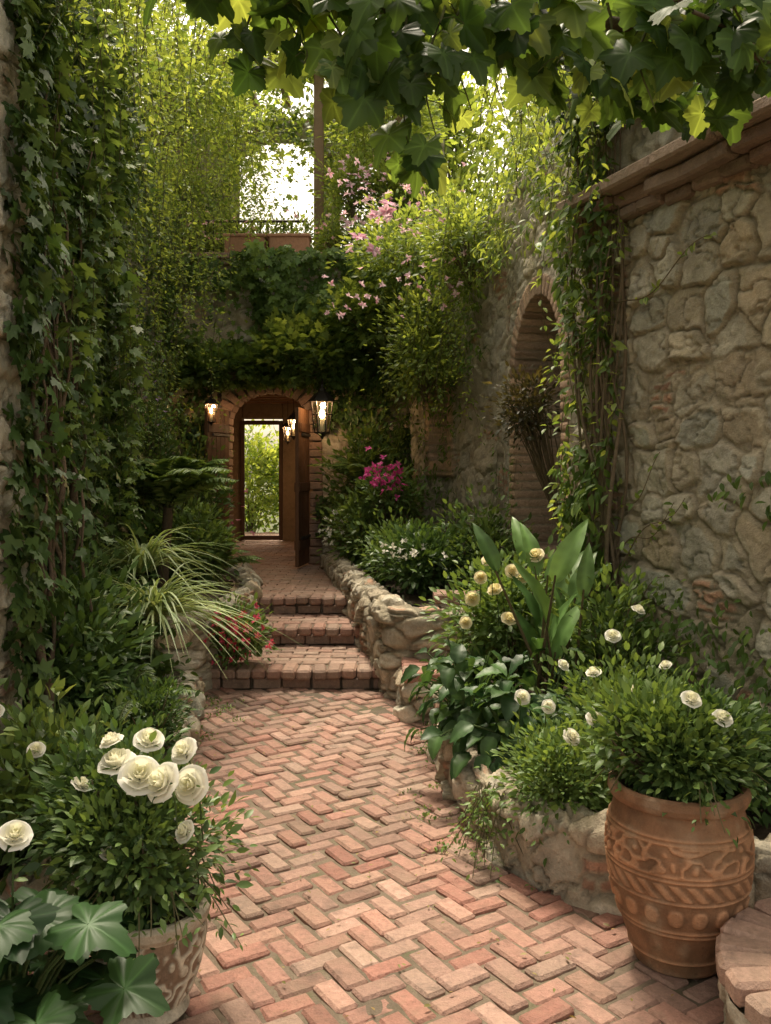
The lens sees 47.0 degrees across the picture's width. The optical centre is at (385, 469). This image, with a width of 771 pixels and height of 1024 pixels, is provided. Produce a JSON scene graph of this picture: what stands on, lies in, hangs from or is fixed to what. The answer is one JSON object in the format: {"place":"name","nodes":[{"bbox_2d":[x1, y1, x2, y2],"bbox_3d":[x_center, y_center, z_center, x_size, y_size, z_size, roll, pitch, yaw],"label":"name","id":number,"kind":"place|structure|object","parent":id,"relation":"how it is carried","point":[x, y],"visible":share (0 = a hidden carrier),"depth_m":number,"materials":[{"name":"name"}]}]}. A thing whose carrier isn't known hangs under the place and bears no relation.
{"place":"outdoors","nodes":[
{"label":"outdoors","id":0,"kind":"place"},
{"bbox_2d":[204,408,229,550],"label":"wall","id":1,"kind":"structure","parent":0,"point":[214,431],"depth_m":10.61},
{"bbox_2d":[174,220,306,252],"bbox_3d":[-1.875,-2.873,11.350,1.750,0.647,0.035,0,0,0],"label":"terrace railing","id":2,"kind":"object","parent":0,"point":[276,221],"visible":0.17,"depth_m":11.34,"materials":[{"name":"black metal"}]},
{"bbox_2d":[176,252,341,266],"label":"terrace","id":3,"kind":"structure","parent":0,"point":[227,257],"depth_m":10.85,"materials":[{"name":"paint"}]},
{"bbox_2d":[223,233,311,252],"bbox_3d":[-1.475,-2.800,11.120,1.090,0.260,0.280,0,0,0],"label":"terracotta planter box","id":4,"kind":"object","parent":3,"relation":"on","point":[299,241],"visible":0.66,"depth_m":11.00,"materials":[{"name":"brown ceramic"}]},
{"bbox_2d":[151,47,404,250],"bbox_3d":[-1.300,-4.072,12.700,3.800,3.225,2.000,0,0,0],"label":"pergola","id":5,"kind":"object","parent":3,"relation":"on","point":[318,83],"visible":0.04,"depth_m":11.94,"materials":[{"name":"brown wood"}]},
{"bbox_2d":[162,118,443,251],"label":"storey wall","id":6,"kind":"structure","parent":3,"relation":"on","point":[305,128],"depth_m":13.56,"materials":[{"name":"stone"}]},
{"bbox_2d":[141,4,477,252],"bbox_3d":[-1.351,-4.277,12.360,5.204,4.005,2.991,0,0,0],"label":"pergola vine","id":7,"kind":"object","parent":3,"relation":"on","point":[350,141],"visible":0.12,"depth_m":12.31,"materials":[{"name":"green plant"}]},
{"bbox_2d":[153,137,466,252],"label":"balcony flowers","id":8,"kind":"object","parent":3,"relation":"on","point":[374,189],"visible":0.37,"depth_m":11.42,"materials":[{"name":"green plant"}]},
{"bbox_2d":[203,532,401,605],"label":"terrace paving","id":9,"kind":"structure","parent":0,"point":[276,568],"depth_m":10.42,"materials":[{"name":"brick"}]},
{"bbox_2d":[116,391,255,588],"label":"hydrangea shrub","id":10,"kind":"object","parent":9,"relation":"on","point":[206,512],"visible":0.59,"depth_m":8.18,"materials":[{"name":"green plant"}]},
{"bbox_2d":[218,387,322,563],"bbox_3d":[-1.430,0.016,11.051,1.342,2.292,0.363,0,0,0],"label":"door arch","id":11,"kind":"structure","parent":9,"relation":"on","point":[316,543],"depth_m":10.88,"materials":[{"name":"brown brick"}]},
{"bbox_2d":[294,407,310,566],"bbox_3d":[-0.989,0.200,10.573,0.080,1.860,0.554,0,0,8],"label":"door leaf","id":12,"kind":"object","parent":11,"relation":"attached to","point":[302,485],"visible":1,"depth_m":10.43,"materials":[{"name":"brown wood"}]},
{"bbox_2d":[229,393,312,540],"bbox_3d":[-1.850,-0.085,12.960,2.700,2.670,3.520,0,0,0],"label":"passage","id":13,"kind":"object","parent":9,"relation":"on","point":[268,406],"visible":0.12,"depth_m":14.48,"materials":[{"name":"paint"}]},
{"bbox_2d":[241,420,282,539],"bbox_3d":[-2.010,0.168,14.420,0.680,1.945,0.060,0,0,0],"label":"doorframe","id":14,"kind":"object","parent":13,"relation":"attached to","point":[262,537],"visible":1,"depth_m":14.39,"materials":[{"name":"brown wood"}]},
{"bbox_2d":[282,420,292,443],"bbox_3d":[-1.420,-0.684,12.900,0.184,0.632,0.159,0,0,0],"label":"hanging lantern","id":15,"kind":"object","parent":13,"relation":"hanging from","point":[287,437],"visible":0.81,"depth_m":12.89,"materials":[{"name":"metal"}]},
{"bbox_2d":[286,399,294,439],"bbox_3d":[-1.200,-0.724,11.600,0.196,0.672,0.169,0,0,0],"label":"hanging lantern","id":16,"kind":"object","parent":13,"relation":"hanging from","point":[291,417],"visible":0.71,"depth_m":11.58,"materials":[{"name":"metal"}]},
{"bbox_2d":[160,261,407,556],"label":"front wall","id":17,"kind":"structure","parent":9,"relation":"on","point":[237,317],"depth_m":10.96,"materials":[{"name":"paint"}]},
{"bbox_2d":[68,0,303,294],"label":"weeping willow","id":18,"kind":"object","parent":17,"relation":"on","point":[219,102],"visible":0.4,"depth_m":10.37,"materials":[{"name":"green plant"}]},
{"bbox_2d":[204,388,220,425],"bbox_3d":[-2.040,-0.749,10.614,0.184,0.462,0.588,0,0,0],"label":"wall lantern","id":19,"kind":"object","parent":17,"relation":"attached to","point":[210,401],"depth_m":10.39,"materials":[{"name":"metal"}]},
{"bbox_2d":[152,239,423,541],"bbox_3d":[-1.242,-0.905,10.391,3.677,3.570,1.392,0,0,0],"label":"climbing vine","id":20,"kind":"object","parent":17,"relation":"attached to","point":[305,342],"visible":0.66,"depth_m":10.44,"materials":[{"name":"green plant"}]},
{"bbox_2d":[309,378,334,438],"bbox_3d":[-0.740,-0.758,10.574,0.322,0.808,0.727,0,0,0],"label":"wall lantern","id":21,"kind":"object","parent":17,"relation":"attached to","point":[321,395],"depth_m":10.32,"materials":[{"name":"metal"}]},
{"bbox_2d":[319,547,558,700],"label":"planter wall","id":22,"kind":"structure","parent":9,"relation":"on","point":[394,628],"depth_m":6.34,"materials":[{"name":"stone"}]},
{"bbox_2d":[370,568,473,608],"bbox_3d":[0.500,1.012,8.650,2.000,0.046,4.600,0,0,0],"label":"planting bed","id":23,"kind":"object","parent":22,"relation":"in","point":[414,598],"visible":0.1,"depth_m":7.11,"materials":[{"name":"soil"}]},
{"bbox_2d":[308,403,416,582],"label":"garden shrub","id":24,"kind":"object","parent":23,"relation":"on","point":[351,466],"visible":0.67,"depth_m":9.60,"materials":[{"name":"green plant"}]},
{"bbox_2d":[347,446,441,531],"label":"bougainvillea","id":25,"kind":"object","parent":23,"relation":"on","point":[382,486],"visible":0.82,"depth_m":8.85,"materials":[{"name":"green plant"}]},
{"bbox_2d":[346,477,539,601],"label":"gardenia shrub","id":26,"kind":"object","parent":23,"relation":"on","point":[399,553],"visible":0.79,"depth_m":7.19,"materials":[{"name":"green plant"}]},
{"bbox_2d":[322,73,583,530],"bbox_3d":[0.398,-1.097,8.316,2.205,4.075,5.708,0,0,0],"label":"climbing rose","id":27,"kind":"object","parent":23,"relation":"on","point":[425,362],"visible":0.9,"depth_m":8.57,"materials":[{"name":"green plant"}]},
{"bbox_2d":[234,482,419,689],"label":"ground","id":28,"kind":"structure","parent":0,"point":[276,531],"depth_m":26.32,"materials":[{"name":"green plant"}]},
{"bbox_2d":[0,0,30,775],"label":"garden wall","id":29,"kind":"structure","parent":28,"relation":"on","point":[10,384],"depth_m":3.88,"materials":[{"name":"stone"}]},
{"bbox_2d":[0,0,188,786],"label":"ivy vine","id":30,"kind":"object","parent":29,"relation":"attached to","point":[67,181],"visible":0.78,"depth_m":4.68,"materials":[{"name":"green plant"}]},
{"bbox_2d":[20,57,157,589],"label":"garden wall","id":31,"kind":"structure","parent":28,"relation":"on","point":[141,390],"depth_m":9.13,"materials":[{"name":"stone"}]},
{"bbox_2d":[90,253,185,546],"bbox_3d":[-2.030,-0.367,7.363,0.554,2.430,2.224,0,0,0],"label":"wisteria","id":32,"kind":"object","parent":31,"relation":"attached to","point":[155,342],"visible":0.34,"depth_m":7.44,"materials":[{"name":"green plant"}]},
{"bbox_2d":[70,0,251,453],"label":"weeping creeper","id":33,"kind":"object","parent":31,"relation":"attached to","point":[162,138],"visible":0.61,"depth_m":8.49,"materials":[{"name":"green plant"}]},
{"bbox_2d":[19,555,180,749],"bbox_3d":[-1.685,1.109,5.100,1.082,1.309,2.131,0,0,0],"label":"laurel shrub","id":34,"kind":"object","parent":28,"relation":"on","point":[108,660],"visible":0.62,"depth_m":4.65,"materials":[{"name":"green plant"}]},
{"bbox_2d":[129,80,292,223],"bbox_3d":[-5.000,-3.280,17.113,6.588,9.784,4.931,0,0,0],"label":"tree","id":35,"kind":"object","parent":28,"relation":"on","point":[254,117],"visible":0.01,"depth_m":17.73,"materials":[{"name":"green plant"}]},
{"bbox_2d":[245,419,281,532],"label":"garden hedge","id":36,"kind":"object","parent":28,"relation":"on","point":[261,456],"visible":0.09,"depth_m":17.00,"materials":[{"name":"green plant"}]},
{"bbox_2d":[325,71,546,246],"bbox_3d":[2.065,-3.469,16.571,6.728,10.163,5.065,0,0,0],"label":"tree","id":37,"kind":"object","parent":28,"relation":"on","point":[461,170],"visible":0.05,"depth_m":16.74,"materials":[{"name":"green plant"}]},
{"bbox_2d":[406,202,509,576],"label":"wall","id":38,"kind":"structure","parent":28,"relation":"on","point":[471,457],"depth_m":8.72,"materials":[{"name":"stone"}]},
{"bbox_2d":[475,0,601,207],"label":"tree","id":39,"kind":"object","parent":28,"relation":"on","point":[544,143],"depth_m":11.84,"materials":[{"name":"green plant"}]},
{"bbox_2d":[127,0,530,479],"label":"sky","id":40,"kind":"structure","parent":0,"point":[305,198],"materials":[{"name":"white"}]},
{"bbox_2d":[0,686,724,1023],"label":"brick path","id":41,"kind":"structure","parent":0,"point":[335,974],"depth_m":3.23,"materials":[{"name":"red brick"}]},
{"bbox_2d":[0,556,262,908],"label":"planter wall","id":42,"kind":"structure","parent":41,"relation":"on","point":[200,655],"depth_m":6.28,"materials":[{"name":"stone"}]},
{"bbox_2d":[0,684,160,871],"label":"planting bed","id":43,"kind":"object","parent":42,"relation":"in","point":[4,866],"visible":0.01,"depth_m":3.29,"materials":[{"name":"soil"}]},
{"bbox_2d":[0,674,139,911],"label":"rose shrub","id":44,"kind":"object","parent":43,"relation":"on","point":[42,736],"visible":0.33,"depth_m":3.30,"materials":[{"name":"green plant"}]},
{"bbox_2d":[26,542,263,723],"bbox_3d":[-1.518,0.992,6.548,1.068,0.673,4.725,0,0,-4],"label":"fern","id":45,"kind":"object","parent":43,"relation":"on","point":[239,559],"visible":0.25,"depth_m":4.65,"materials":[{"name":"green plant"}]},
{"bbox_2d":[69,523,295,701],"bbox_3d":[-1.524,0.968,5.761,1.727,1.235,2.288,0,0,-17],"label":"spider plant","id":46,"kind":"object","parent":43,"relation":"on","point":[158,607],"visible":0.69,"depth_m":5.50,"materials":[{"name":"green plant"}]},
{"bbox_2d":[131,565,234,610],"bbox_3d":[-2.200,1.070,8.645,1.600,0.045,4.450,0,0,0],"label":"planting bed","id":47,"kind":"object","parent":42,"relation":"in","point":[221,588],"visible":0.11,"depth_m":7.98,"materials":[{"name":"soil"}]},
{"bbox_2d":[92,456,236,588],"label":"tree fern","id":48,"kind":"object","parent":47,"relation":"on","point":[182,479],"visible":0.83,"depth_m":7.05,"materials":[{"name":"green plant"}]},
{"bbox_2d":[73,670,203,763],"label":"boxwood shrub","id":49,"kind":"object","parent":41,"relation":"on","point":[167,722],"visible":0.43,"depth_m":4.49,"materials":[{"name":"green plant"}]},
{"bbox_2d":[91,882,210,1023],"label":"ornate stone pot","id":50,"kind":"object","parent":41,"relation":"on","point":[176,972],"visible":0.34,"depth_m":2.52,"materials":[{"name":"stone"}]},
{"bbox_2d":[0,820,170,1023],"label":"geranium plant","id":51,"kind":"object","parent":50,"relation":"in","point":[73,931],"visible":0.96,"depth_m":2.20,"materials":[{"name":"green plant"}]},
{"bbox_2d":[0,689,260,966],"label":"rose plant","id":52,"kind":"object","parent":50,"relation":"in","point":[133,853],"visible":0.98,"depth_m":2.58,"materials":[{"name":"green plant"}]},
{"bbox_2d":[29,695,542,973],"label":"weeds","id":53,"kind":"object","parent":41,"relation":"on","point":[425,815],"visible":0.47,"depth_m":4.75,"materials":[{"name":"green plant"}]},
{"bbox_2d":[210,588,378,688],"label":"brick steps","id":54,"kind":"structure","parent":41,"relation":"on","point":[322,651],"depth_m":7.11,"materials":[{"name":"brown brick"}]},
{"bbox_2d":[197,584,283,669],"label":"geranium","id":55,"kind":"object","parent":54,"relation":"on","point":[243,650],"visible":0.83,"depth_m":6.52,"materials":[{"name":"green plant"}]},
{"bbox_2d":[89,698,673,1021],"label":"fallen leaves","id":56,"kind":"object","parent":41,"relation":"on","point":[428,1005],"visible":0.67,"depth_m":3.21,"materials":[{"name":"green plant"}]},
{"bbox_2d":[392,657,452,722],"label":"stone retaining wall","id":57,"kind":"structure","parent":41,"relation":"on","point":[404,710],"depth_m":5.66,"materials":[{"name":"stone"}]},
{"bbox_2d":[504,127,583,658],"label":"niche wall","id":58,"kind":"structure","parent":41,"relation":"on","point":[527,341],"depth_m":7.60,"materials":[{"name":"stone"}]},
{"bbox_2d":[479,356,561,533],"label":"trailing creeper","id":59,"kind":"object","parent":58,"relation":"attached to","point":[525,420],"visible":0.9,"depth_m":6.92,"materials":[{"name":"green plant"}]},
{"bbox_2d":[426,686,770,915],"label":"planter wall","id":60,"kind":"structure","parent":41,"relation":"on","point":[574,872],"depth_m":3.38,"materials":[{"name":"stone"}]},
{"bbox_2d":[435,780,523,882],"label":"trailing creeper","id":61,"kind":"object","parent":60,"relation":"attached to","point":[474,809],"visible":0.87,"depth_m":3.58,"materials":[{"name":"green plant"}]},
{"bbox_2d":[474,677,770,839],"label":"planting bed","id":62,"kind":"object","parent":60,"relation":"in","point":[760,832],"visible":0.03,"depth_m":3.52,"materials":[{"name":"soil"}]},
{"bbox_2d":[400,634,594,779],"bbox_3d":[0.614,1.152,4.620,1.064,0.578,1.486,0,0,0],"label":"hosta","id":63,"kind":"object","parent":62,"relation":"on","point":[463,717],"visible":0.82,"depth_m":4.33,"materials":[{"name":"green plant"}]},
{"bbox_2d":[411,530,603,689],"bbox_3d":[0.698,0.942,5.368,0.991,1.157,1.176,0,0,-38],"label":"rose shrub","id":64,"kind":"object","parent":62,"relation":"on","point":[491,623],"visible":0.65,"depth_m":5.19,"materials":[{"name":"green plant"}]},
{"bbox_2d":[473,517,610,702],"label":"canna lily","id":65,"kind":"object","parent":62,"relation":"on","point":[566,557],"visible":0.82,"depth_m":4.67,"materials":[{"name":"green plant"}]},
{"bbox_2d":[474,541,770,866],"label":"rose shrub","id":66,"kind":"object","parent":62,"relation":"on","point":[549,763],"visible":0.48,"depth_m":3.86,"materials":[{"name":"green plant"}]},
{"bbox_2d":[579,163,770,753],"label":"rubble masonry","id":67,"kind":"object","parent":41,"relation":"on","point":[697,408],"visible":0.52,"depth_m":4.64,"materials":[{"name":"stone"}]},
{"bbox_2d":[556,96,770,239],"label":"brick ledge","id":68,"kind":"object","parent":67,"relation":"on","point":[675,171],"visible":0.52,"depth_m":4.62,"materials":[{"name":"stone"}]},
{"bbox_2d":[143,0,770,198],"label":"grape vine","id":69,"kind":"object","parent":68,"relation":"on","point":[649,63],"visible":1,"depth_m":2.97,"materials":[{"name":"green plant"}]},
{"bbox_2d":[583,2,760,181],"bbox_3d":[2.195,-2.261,3.898,0.527,1.242,3.946,0,0,-22],"label":"masonry","id":70,"kind":"object","parent":68,"relation":"on","point":[638,142],"visible":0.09,"depth_m":5.15,"materials":[{"name":"stone"}]},
{"bbox_2d":[31,0,682,210],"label":"jasmine vine","id":71,"kind":"object","parent":70,"relation":"attached to","point":[522,106],"visible":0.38,"depth_m":4.40,"materials":[{"name":"green plant"}]},
{"bbox_2d":[529,0,770,768],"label":"climbing vine","id":72,"kind":"object","parent":70,"relation":"attached to","point":[599,482],"visible":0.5,"depth_m":5.26,"materials":[{"name":"green plant"}]},
{"bbox_2d":[604,761,754,978],"bbox_3d":[0.964,1.310,2.931,0.474,0.580,0.472,0,0,0],"label":"terracotta pot","id":73,"kind":"object","parent":41,"relation":"on","point":[680,891],"visible":0.76,"depth_m":2.75,"materials":[{"name":"ceramic"}]},
{"bbox_2d":[539,642,770,848],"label":"rose plant","id":74,"kind":"object","parent":73,"relation":"in","point":[686,746],"visible":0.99,"depth_m":2.87,"materials":[{"name":"green plant"}]},
{"bbox_2d":[715,898,770,1023],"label":"brick seat","id":75,"kind":"object","parent":41,"relation":"on","point":[743,953],"visible":1,"depth_m":2.48,"materials":[{"name":"brick"}]}
]}

